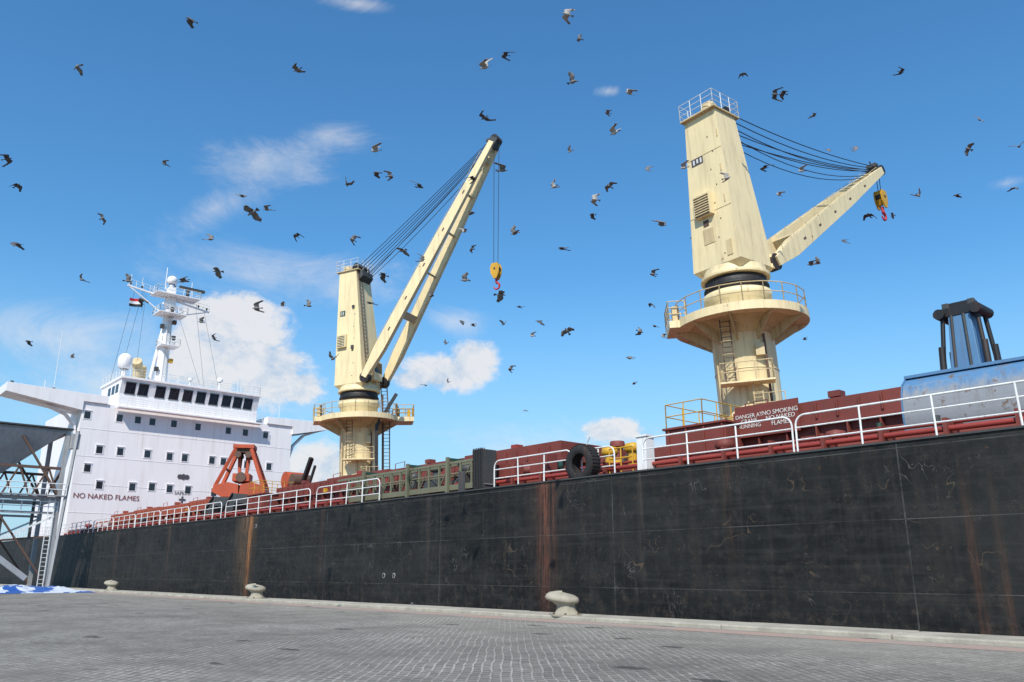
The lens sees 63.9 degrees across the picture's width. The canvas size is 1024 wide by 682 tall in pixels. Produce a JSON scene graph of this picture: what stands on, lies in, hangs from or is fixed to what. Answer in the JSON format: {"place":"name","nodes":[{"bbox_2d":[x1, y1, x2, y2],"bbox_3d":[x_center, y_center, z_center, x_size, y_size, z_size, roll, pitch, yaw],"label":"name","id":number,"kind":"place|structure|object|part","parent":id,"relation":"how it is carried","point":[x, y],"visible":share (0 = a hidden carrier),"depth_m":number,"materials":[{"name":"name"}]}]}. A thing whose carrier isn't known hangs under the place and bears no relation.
{"place":"outdoors","nodes":[
{"label":"outdoors","id":0,"kind":"place"},
{"bbox_2d":[201,492,250,514],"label":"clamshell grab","id":1,"kind":"object","parent":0,"point":[224,500],"visible":0.49,"depth_m":69.61,"materials":[{"name":"grey metal"}]},
{"bbox_2d":[0,8,1022,410],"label":"pigeon flock","id":2,"kind":"object","parent":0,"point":[500,294],"visible":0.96,"depth_m":38.55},
{"bbox_2d":[0,592,1023,681],"bbox_3d":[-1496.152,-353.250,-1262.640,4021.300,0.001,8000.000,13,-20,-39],"label":"quay ground","id":3,"kind":"structure","parent":0,"point":[73,637],"depth_m":17.39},
{"bbox_2d":[0,421,80,586],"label":"bulk cargo hopper","id":4,"kind":"object","parent":3,"relation":"on","point":[19,442],"visible":0.98,"depth_m":81.21,"materials":[{"name":"grey paint"}]},
{"bbox_2d":[0,584,91,593],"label":"crumpled tarpaulin","id":5,"kind":"object","parent":3,"relation":"on","point":[11,589],"visible":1,"depth_m":65.13,"materials":[{"name":"blue plastic"}]},
{"bbox_2d":[0,584,1023,646],"bbox_3d":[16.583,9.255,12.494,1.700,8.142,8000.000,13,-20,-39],"label":"quay kerb","id":6,"kind":"structure","parent":3,"relation":"on","point":[960,638],"depth_m":25.35,"materials":[{"name":"concrete"}]},
{"bbox_2d":[104,580,118,589],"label":"mooring bollard","id":7,"kind":"object","parent":6,"relation":"on","point":[111,584],"visible":0.94,"depth_m":68.17,"materials":[{"name":"metal"}]},
{"bbox_2d":[245,583,265,598],"bbox_3d":[-14.957,14.583,47.926,1.391,0.860,1.120,-9,-18,30],"label":"mooring bollard","id":8,"kind":"object","parent":6,"relation":"on","point":[255,590],"visible":0.98,"depth_m":47.55,"materials":[{"name":"metal"}]},
{"bbox_2d":[545,591,581,616],"bbox_3d":[1.825,9.365,29.364,1.383,0.860,1.120,-12,-19,36],"label":"mooring bollard","id":9,"kind":"object","parent":6,"relation":"on","point":[564,602],"visible":1,"depth_m":28.98,"materials":[{"name":"metal"}]},
{"bbox_2d":[87,592,1023,651],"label":"painted quay line","id":10,"kind":"object","parent":3,"relation":"on","point":[819,637],"depth_m":23.68,"materials":[{"name":"red paint"}]},
{"bbox_2d":[0,0,1023,541],"label":"sky","id":11,"kind":"structure","parent":0,"point":[222,99],"materials":[{"name":"blue"}]},
{"label":"harbour water","id":12,"kind":"structure","parent":0,"visible":0},
{"bbox_2d":[0,267,1023,636],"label":"cargo ship","id":13,"kind":"object","parent":12,"relation":"on","point":[844,509],"visible":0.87,"depth_m":34.46,"materials":[{"name":"black paint"}]},
{"bbox_2d":[129,296,143,306],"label":"national flag","id":14,"kind":"object","parent":13,"relation":"attached to","point":[133,302],"visible":0.77,"depth_m":120.01,"materials":[{"name":"multicoloured fabric"}]},
{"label":"windows","id":15,"kind":"part","parent":13,"relation":"part of","materials":[{"name":"black glass"}]},
{"bbox_2d":[211,444,268,495],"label":"clamshell grab","id":16,"kind":"object","parent":13,"relation":"attached to","point":[225,488],"visible":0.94,"depth_m":79.55,"materials":[{"name":"orange paint"}]},
{"bbox_2d":[281,457,315,487],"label":"deck winch","id":17,"kind":"object","parent":13,"relation":"on","point":[295,478],"visible":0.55,"depth_m":70.60,"materials":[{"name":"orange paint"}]},
{"bbox_2d":[313,134,501,476],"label":"deck crane","id":18,"kind":"object","parent":13,"relation":"on","point":[358,423],"visible":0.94,"depth_m":82.00,"materials":[{"name":"beige paint"}]},
{"bbox_2d":[338,447,495,502],"bbox_3d":[-5.734,7.759,45.453,1.180,2.100,14.174,13,-20,-39],"label":"gangway ladder","id":19,"kind":"object","parent":13,"relation":"on","point":[480,473],"visible":0.93,"depth_m":43.34,"materials":[{"name":"grey metal"}]},
{"bbox_2d":[565,436,600,477],"bbox_3d":[3.011,5.087,34.954,0.640,1.946,1.660,13,-20,-39],"label":"tyre fender","id":20,"kind":"object","parent":13,"relation":"attached to","point":[578,452],"visible":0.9,"depth_m":34.70,"materials":[{"name":"rubber"}]},
{"bbox_2d":[664,88,887,420],"bbox_3d":[20.703,-2.703,57.040,26.275,28.746,8.065,12,-21,-40],"label":"deck crane","id":21,"kind":"object","parent":13,"relation":"on","point":[742,324],"visible":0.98,"depth_m":50.34,"materials":[{"name":"beige paint"}]},
{"bbox_2d":[901,297,1023,430],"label":"clamshell grab","id":22,"kind":"object","parent":13,"relation":"on","point":[973,364],"visible":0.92,"depth_m":27.77,"materials":[{"name":"blue paint"}]}
]}

